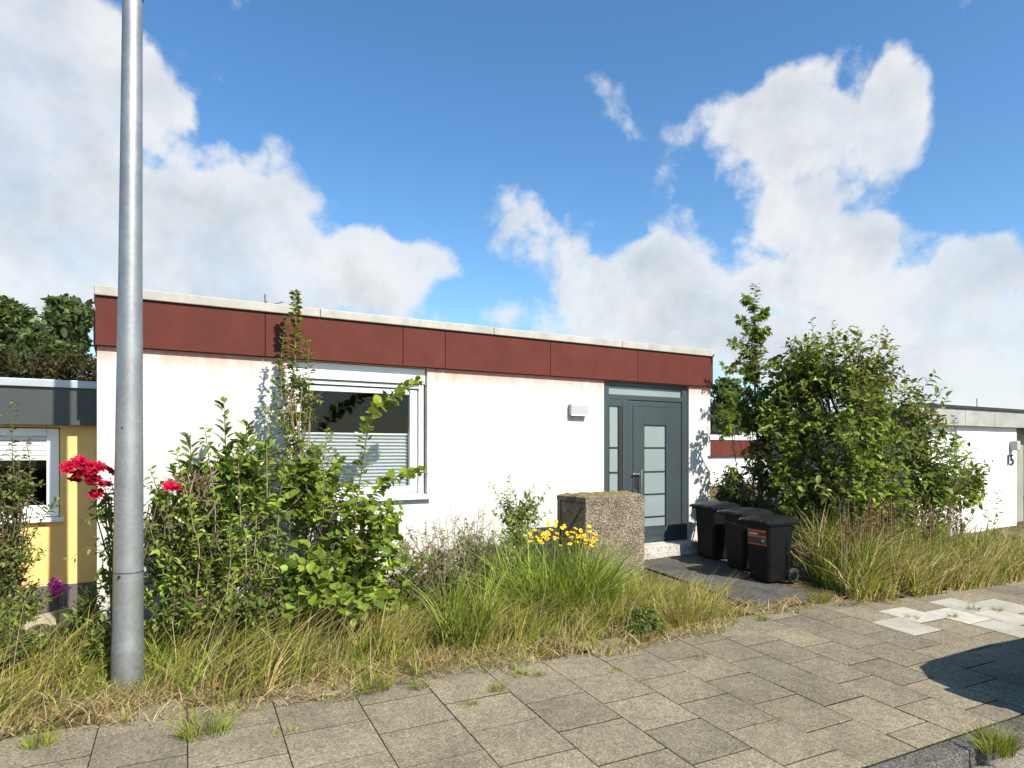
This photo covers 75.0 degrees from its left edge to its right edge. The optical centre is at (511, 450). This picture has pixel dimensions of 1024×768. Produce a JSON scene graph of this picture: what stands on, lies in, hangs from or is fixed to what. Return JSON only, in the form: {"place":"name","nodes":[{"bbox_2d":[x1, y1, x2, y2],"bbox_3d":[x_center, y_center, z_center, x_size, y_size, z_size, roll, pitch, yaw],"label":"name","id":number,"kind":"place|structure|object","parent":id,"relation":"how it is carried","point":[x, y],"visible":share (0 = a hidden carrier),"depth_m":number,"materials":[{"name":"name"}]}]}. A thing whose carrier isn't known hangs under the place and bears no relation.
{"place":"outdoors","nodes":[
{"label":"outdoors","id":0,"kind":"place"},
{"bbox_2d":[0,607,96,661],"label":"garden path","id":1,"kind":"structure","parent":0,"point":[50,618],"depth_m":6.46,"materials":[{"name":"beige stone"}]},
{"bbox_2d":[144,460,226,649],"bbox_3d":[-2.914,0.928,5.909,0.761,1.692,0.546,0,0,-30],"label":"shrub","id":2,"kind":"object","parent":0,"point":[196,488],"visible":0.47,"depth_m":5.91,"materials":[{"name":"green plant"}]},
{"bbox_2d":[296,573,612,702],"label":"verge grass","id":3,"kind":"structure","parent":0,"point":[522,629],"depth_m":5.73,"materials":[{"name":"green plant"}]},
{"bbox_2d":[0,578,1023,767],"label":"pavement","id":4,"kind":"structure","parent":0,"point":[843,686],"depth_m":4.67,"materials":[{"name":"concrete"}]},
{"bbox_2d":[11,722,67,750],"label":"grass tuft","id":5,"kind":"object","parent":4,"relation":"on","point":[45,740],"visible":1,"depth_m":4.11,"materials":[{"name":"green plant"}]},
{"bbox_2d":[158,692,252,743],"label":"grass tuft","id":6,"kind":"object","parent":4,"relation":"on","point":[189,731],"visible":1,"depth_m":4.26,"materials":[{"name":"green plant"}]},
{"bbox_2d":[271,722,298,736],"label":"grass tuft","id":7,"kind":"object","parent":4,"relation":"on","point":[295,729],"visible":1,"depth_m":4.30,"materials":[{"name":"green plant"}]},
{"bbox_2d":[346,664,401,695],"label":"grass tuft","id":8,"kind":"object","parent":4,"relation":"on","point":[382,687],"visible":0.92,"depth_m":4.98,"materials":[{"name":"green plant"}]},
{"bbox_2d":[405,672,432,690],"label":"grass tuft","id":9,"kind":"object","parent":4,"relation":"on","point":[414,686],"visible":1,"depth_m":5.02,"materials":[{"name":"green plant"}]},
{"bbox_2d":[456,699,477,707],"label":"grass tuft","id":10,"kind":"object","parent":4,"relation":"on","point":[475,702],"visible":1,"depth_m":4.74,"materials":[{"name":"green plant"}]},
{"bbox_2d":[485,675,511,691],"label":"grass tuft","id":11,"kind":"object","parent":4,"relation":"on","point":[498,687],"visible":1,"depth_m":5.01,"materials":[{"name":"green plant"}]},
{"bbox_2d":[510,664,527,675],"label":"grass tuft","id":12,"kind":"object","parent":4,"relation":"on","point":[517,673],"visible":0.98,"depth_m":5.30,"materials":[{"name":"green plant"}]},
{"bbox_2d":[526,665,551,677],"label":"grass tuft","id":13,"kind":"object","parent":4,"relation":"on","point":[538,673],"visible":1,"depth_m":5.28,"materials":[{"name":"green plant"}]},
{"bbox_2d":[610,666,624,672],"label":"grass tuft","id":14,"kind":"object","parent":4,"relation":"on","point":[615,669],"visible":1,"depth_m":5.42,"materials":[{"name":"green plant"}]},
{"bbox_2d":[691,652,709,659],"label":"grass tuft","id":15,"kind":"object","parent":4,"relation":"on","point":[705,656],"visible":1,"depth_m":5.73,"materials":[{"name":"green plant"}]},
{"bbox_2d":[754,614,768,620],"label":"grass tuft","id":16,"kind":"object","parent":4,"relation":"on","point":[764,618],"visible":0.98,"depth_m":6.80,"materials":[{"name":"green plant"}]},
{"bbox_2d":[800,587,834,603],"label":"grass tuft","id":17,"kind":"object","parent":4,"relation":"on","point":[826,599],"visible":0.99,"depth_m":7.50,"materials":[{"name":"green plant"}]},
{"bbox_2d":[871,598,1023,638],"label":"pale paving","id":18,"kind":"structure","parent":4,"relation":"on","point":[1008,619],"depth_m":6.98,"materials":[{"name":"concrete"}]},
{"bbox_2d":[965,602,981,610],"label":"grass tuft","id":19,"kind":"object","parent":18,"relation":"on","point":[969,607],"visible":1,"depth_m":7.25,"materials":[{"name":"green plant"}]},
{"bbox_2d":[0,483,1023,767],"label":"ground","id":20,"kind":"structure","parent":0,"point":[802,583],"depth_m":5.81,"materials":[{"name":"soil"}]},
{"bbox_2d":[0,295,37,377],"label":"broadleaf tree","id":21,"kind":"object","parent":20,"relation":"on","point":[15,315],"visible":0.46,"depth_m":25.70,"materials":[{"name":"green plant"}]},
{"bbox_2d":[0,400,61,643],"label":"slender shrub","id":22,"kind":"object","parent":20,"relation":"on","point":[13,556],"visible":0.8,"depth_m":5.81,"materials":[{"name":"green plant"}]},
{"bbox_2d":[0,596,69,664],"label":"leafy groundcover","id":23,"kind":"object","parent":20,"relation":"on","point":[5,610],"visible":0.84,"depth_m":5.21,"materials":[{"name":"green plant"}]},
{"bbox_2d":[9,316,76,374],"bbox_3d":[-15.596,-1.500,22.052,1.993,5.941,1.952,0,0,13],"label":"broadleaf tree","id":24,"kind":"object","parent":20,"relation":"on","point":[32,336],"visible":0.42,"depth_m":21.57,"materials":[{"name":"green plant"}]},
{"bbox_2d":[0,377,96,614],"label":"neighbour bungalow","id":25,"kind":"object","parent":20,"relation":"on","point":[56,421],"visible":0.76,"depth_m":6.93,"materials":[{"name":"yellow paint"}]},
{"bbox_2d":[0,428,64,523],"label":"window","id":26,"kind":"structure","parent":25,"relation":"in","point":[39,447],"depth_m":6.89,"materials":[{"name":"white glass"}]},
{"bbox_2d":[0,340,96,381],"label":"dark hedge","id":27,"kind":"object","parent":20,"relation":"on","point":[51,369],"visible":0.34,"depth_m":17.23,"materials":[{"name":"green plant"}]},
{"bbox_2d":[46,577,71,637],"bbox_3d":[-4.060,1.417,5.956,0.175,0.576,0.168,0,0,16],"label":"magenta phlox","id":28,"kind":"object","parent":20,"relation":"on","point":[57,587],"visible":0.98,"depth_m":5.96,"materials":[{"name":"purple plant"}]},
{"bbox_2d":[30,293,94,370],"bbox_3d":[-16.026,-2.115,23.979,2.711,7.150,2.156,0,0,42],"label":"broadleaf tree","id":29,"kind":"object","parent":20,"relation":"on","point":[70,320],"visible":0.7,"depth_m":23.46,"materials":[{"name":"green plant"}]},
{"bbox_2d":[59,581,111,670],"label":"garden weed","id":30,"kind":"object","parent":20,"relation":"on","point":[101,639],"visible":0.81,"depth_m":5.46,"materials":[{"name":"green plant"}]},
{"bbox_2d":[58,454,181,628],"bbox_3d":[-3.147,0.911,5.351,0.356,1.774,0.893,0,0,38],"label":"red rose","id":31,"kind":"object","parent":20,"relation":"on","point":[90,468],"visible":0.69,"depth_m":5.28,"materials":[{"name":"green plant"}]},
{"bbox_2d":[110,0,143,691],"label":"lamp post","id":32,"kind":"object","parent":20,"relation":"on","point":[128,583],"visible":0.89,"depth_m":5.00,"materials":[{"name":"metal"}]},
{"bbox_2d":[0,565,409,740],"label":"verge grass","id":33,"kind":"structure","parent":20,"relation":"on","point":[278,655],"depth_m":5.04,"materials":[{"name":"green plant"}]},
{"bbox_2d":[107,492,310,656],"bbox_3d":[-2.573,1.087,5.837,1.687,1.394,1.078,0,0,-30],"label":"evergreen shrub","id":34,"kind":"object","parent":20,"relation":"on","point":[176,598],"visible":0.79,"depth_m":5.69,"materials":[{"name":"green plant"}]},
{"bbox_2d":[144,396,282,625],"bbox_3d":[-2.797,0.607,6.254,0.789,2.282,1.321,0,0,38],"label":"laurel shrub","id":35,"kind":"object","parent":20,"relation":"on","point":[251,463],"visible":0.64,"depth_m":6.27,"materials":[{"name":"green plant"}]},
{"bbox_2d":[224,625,290,653],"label":"broad weed","id":36,"kind":"object","parent":20,"relation":"on","point":[250,634],"visible":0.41,"depth_m":5.73,"materials":[{"name":"green plant"}]},
{"bbox_2d":[144,418,404,632],"bbox_3d":[-2.082,0.733,6.136,2.354,2.083,0.818,0,0,-38],"label":"leggy shrub","id":37,"kind":"object","parent":20,"relation":"on","point":[245,573],"visible":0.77,"depth_m":5.84,"materials":[{"name":"green plant"}]},
{"bbox_2d":[245,289,350,598],"bbox_3d":[-2.175,0.021,6.795,1.105,3.413,0.632,0,0,-30],"label":"climbing shoot","id":38,"kind":"object","parent":20,"relation":"on","point":[293,417],"visible":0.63,"depth_m":6.86,"materials":[{"name":"green plant"}]},
{"bbox_2d":[264,375,427,629],"bbox_3d":[-1.498,0.455,6.555,1.756,2.607,1.426,0,0,-30],"label":"hazel shrub","id":39,"kind":"object","parent":20,"relation":"on","point":[351,560],"visible":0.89,"depth_m":6.47,"materials":[{"name":"green plant"}]},
{"bbox_2d":[46,558,678,692],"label":"undergrowth","id":40,"kind":"object","parent":20,"relation":"on","point":[294,623],"visible":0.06,"depth_m":5.98,"materials":[{"name":"green plant"}]},
{"bbox_2d":[93,285,713,624],"bbox_3d":[-2.959,0.384,12.824,8.317,3.932,10.470,0,0,-30],"label":"bungalow","id":41,"kind":"object","parent":20,"relation":"on","point":[474,415],"visible":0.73,"depth_m":8.31,"materials":[{"name":"paint"}]},
{"bbox_2d":[260,294,292,303],"bbox_3d":[-4.151,-2.018,11.456,0.727,1.335,0.261,0,0,-19],"label":"roof antenna","id":42,"kind":"object","parent":41,"relation":"on","point":[265,301],"visible":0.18,"depth_m":11.42,"materials":[{"name":"grey metal"}]},
{"bbox_2d":[287,360,431,502],"bbox_3d":[-1.775,-0.209,7.786,1.710,1.582,0.264,0,0,-30],"label":"window","id":43,"kind":"structure","parent":41,"relation":"in","point":[396,451],"depth_m":7.94,"materials":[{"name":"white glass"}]},
{"bbox_2d":[627,400,680,541],"bbox_3d":[2.161,0.311,10.044,1.070,2.108,0.140,0,0,-30],"label":"door","id":44,"kind":"structure","parent":41,"relation":"in","point":[653,428],"depth_m":10.08,"materials":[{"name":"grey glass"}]},
{"bbox_2d":[384,500,497,595],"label":"airy shrub","id":45,"kind":"object","parent":20,"relation":"on","point":[439,552],"visible":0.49,"depth_m":7.50,"materials":[{"name":"green plant"}]},
{"bbox_2d":[361,533,527,622],"bbox_3d":[-0.626,1.328,7.006,2.274,0.816,0.849,0,0,-37],"label":"cotoneaster","id":46,"kind":"object","parent":20,"relation":"on","point":[438,575],"visible":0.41,"depth_m":6.84,"materials":[{"name":"green plant"}]},
{"bbox_2d":[390,540,550,651],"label":"ornamental grass","id":47,"kind":"object","parent":20,"relation":"on","point":[484,607],"depth_m":5.94,"materials":[{"name":"green plant"}]},
{"bbox_2d":[487,474,553,572],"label":"rose shrub","id":48,"kind":"object","parent":20,"relation":"on","point":[512,517],"visible":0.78,"depth_m":8.00,"materials":[{"name":"green plant"}]},
{"bbox_2d":[525,520,598,595],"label":"yellow coneflower","id":49,"kind":"object","parent":20,"relation":"on","point":[546,533],"visible":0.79,"depth_m":7.52,"materials":[{"name":"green plant"}]},
{"bbox_2d":[557,490,644,583],"bbox_3d":[1.123,1.125,8.480,0.938,1.226,0.614,0,0,-30],"label":"bin housing","id":50,"kind":"object","parent":20,"relation":"on","point":[624,510],"visible":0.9,"depth_m":8.26,"materials":[{"name":"concrete"}]},
{"bbox_2d":[561,501,581,572],"bbox_3d":[0.749,1.184,8.261,0.020,1.109,0.466,0,0,-30],"label":"door","id":51,"kind":"structure","parent":50,"relation":"in","point":[568,509],"depth_m":8.28,"materials":[{"name":"metal"}]},
{"bbox_2d":[536,563,697,630],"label":"ornamental grass","id":52,"kind":"object","parent":20,"relation":"on","point":[594,608],"depth_m":6.65,"materials":[{"name":"green plant"}]},
{"bbox_2d":[626,603,668,638],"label":"broad weed","id":53,"kind":"object","parent":20,"relation":"on","point":[643,621],"visible":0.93,"depth_m":6.28,"materials":[{"name":"green plant"}]},
{"bbox_2d":[531,566,815,656],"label":"verge grass","id":54,"kind":"structure","parent":20,"relation":"on","point":[599,625],"depth_m":6.47,"materials":[{"name":"green plant"}]},
{"bbox_2d":[611,574,746,627],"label":"ornamental grass","id":55,"kind":"object","parent":20,"relation":"on","point":[712,610],"depth_m":6.74,"materials":[{"name":"green plant"}]},
{"bbox_2d":[710,403,741,434],"bbox_3d":[6.795,-0.093,29.509,3.189,3.686,6.100,0,0,-30],"label":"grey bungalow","id":56,"kind":"object","parent":20,"relation":"on","point":[712,432],"depth_m":26.81,"materials":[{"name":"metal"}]},
{"bbox_2d":[710,371,753,434],"bbox_3d":[8.511,-1.032,26.064,2.423,4.230,2.205,0,0,-30],"label":"broadleaf tree","id":57,"kind":"object","parent":20,"relation":"on","point":[725,383],"visible":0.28,"depth_m":25.68,"materials":[{"name":"green plant"}]},
{"bbox_2d":[710,435,769,485],"bbox_3d":[7.414,0.670,25.174,7.335,2.360,6.250,0,0,-30],"label":"red banded bungalow","id":58,"kind":"object","parent":20,"relation":"on","point":[721,454],"visible":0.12,"depth_m":21.30,"materials":[{"name":"white paint"}]},
{"bbox_2d":[717,507,772,568],"bbox_3d":[3.198,1.198,9.145,0.605,0.834,0.476,0,0,-23],"label":"wheelie bin","id":59,"kind":"object","parent":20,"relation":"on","point":[737,546],"visible":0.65,"depth_m":9.01,"materials":[{"name":"plastic"}]},
{"bbox_2d":[714,283,795,507],"bbox_3d":[3.870,-0.553,10.624,2.002,4.310,0.902,0,0,-30],"label":"maple sapling","id":60,"kind":"object","parent":20,"relation":"on","point":[750,370],"visible":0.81,"depth_m":10.64,"materials":[{"name":"green plant"}]},
{"bbox_2d":[710,470,803,529],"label":"dark shrub","id":61,"kind":"object","parent":20,"relation":"on","point":[723,494],"visible":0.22,"depth_m":10.98,"materials":[{"name":"green plant"}]},
{"bbox_2d":[739,514,799,582],"bbox_3d":[3.265,1.234,8.464,0.605,0.834,0.476,0,0,-24],"label":"wheelie bin","id":62,"kind":"object","parent":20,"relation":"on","point":[769,538],"visible":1,"depth_m":8.31,"materials":[{"name":"plastic"}]},
{"bbox_2d":[791,510,838,578],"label":"dry weed","id":63,"kind":"object","parent":20,"relation":"on","point":[806,556],"visible":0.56,"depth_m":8.69,"materials":[{"name":"brown plant"}]},
{"bbox_2d":[746,317,1003,545],"bbox_3d":[5.808,-0.013,9.799,4.538,4.023,2.196,0,0,-2],"label":"bush","id":64,"kind":"object","parent":20,"relation":"on","point":[812,383],"visible":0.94,"depth_m":9.77,"materials":[{"name":"green plant"}]},
{"bbox_2d":[736,495,1023,602],"bbox_3d":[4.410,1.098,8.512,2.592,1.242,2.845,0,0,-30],"label":"tall grass","id":65,"kind":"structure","parent":20,"relation":"on","point":[877,577],"depth_m":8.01,"materials":[{"name":"green plant"}]},
{"bbox_2d":[770,403,1023,532],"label":"grey edged bungalow","id":66,"kind":"object","parent":20,"relation":"on","point":[996,435],"visible":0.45,"depth_m":12.78,"materials":[{"name":"white paint"}]},
{"bbox_2d":[928,426,954,498],"bbox_3d":[7.575,0.283,11.914,1.152,1.440,0.070,0,0,-30],"label":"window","id":67,"kind":"structure","parent":66,"relation":"in","point":[953,428],"depth_m":12.05,"materials":[{"name":"white"}]},
{"bbox_2d":[834,494,965,593],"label":"ornamental grass","id":68,"kind":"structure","parent":20,"relation":"on","point":[894,525],"depth_m":8.68,"materials":[{"name":"green plant"}]},
{"bbox_2d":[868,715,1023,767],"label":"kerb","id":69,"kind":"structure","parent":20,"relation":"on","point":[958,752],"depth_m":4.16,"materials":[{"name":"stone"}]},
{"bbox_2d":[954,715,1023,759],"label":"grass tuft","id":70,"kind":"object","parent":69,"relation":"on","point":[1004,747],"visible":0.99,"depth_m":4.21,"materials":[{"name":"green plant"}]},
{"bbox_2d":[0,0,1023,435],"label":"sky","id":71,"kind":"structure","parent":0,"point":[621,170],"materials":[{"name":"blue"}]},
{"bbox_2d":[428,519,696,625],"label":"ornamental grass","id":72,"kind":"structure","parent":0,"point":[567,583],"depth_m":6.78,"materials":[{"name":"green plant"}]},
{"bbox_2d":[644,553,819,609],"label":"path","id":73,"kind":"structure","parent":0,"point":[707,568],"depth_m":8.56,"materials":[{"name":"concrete"}]},
{"bbox_2d":[689,501,739,558],"bbox_3d":[2.987,1.163,9.818,0.605,0.833,0.476,0,0,-26],"label":"wheelie bin","id":74,"kind":"object","parent":73,"relation":"on","point":[710,523],"visible":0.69,"depth_m":9.64,"materials":[{"name":"plastic"}]},
{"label":"road","id":75,"kind":"structure","parent":0,"visible":0},
{"bbox_2d":[974,749,1023,767],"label":"gutter","id":76,"kind":"object","parent":75,"relation":"on","point":[1016,760],"visible":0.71,"depth_m":4.23,"materials":[{"name":"concrete"}]}
]}

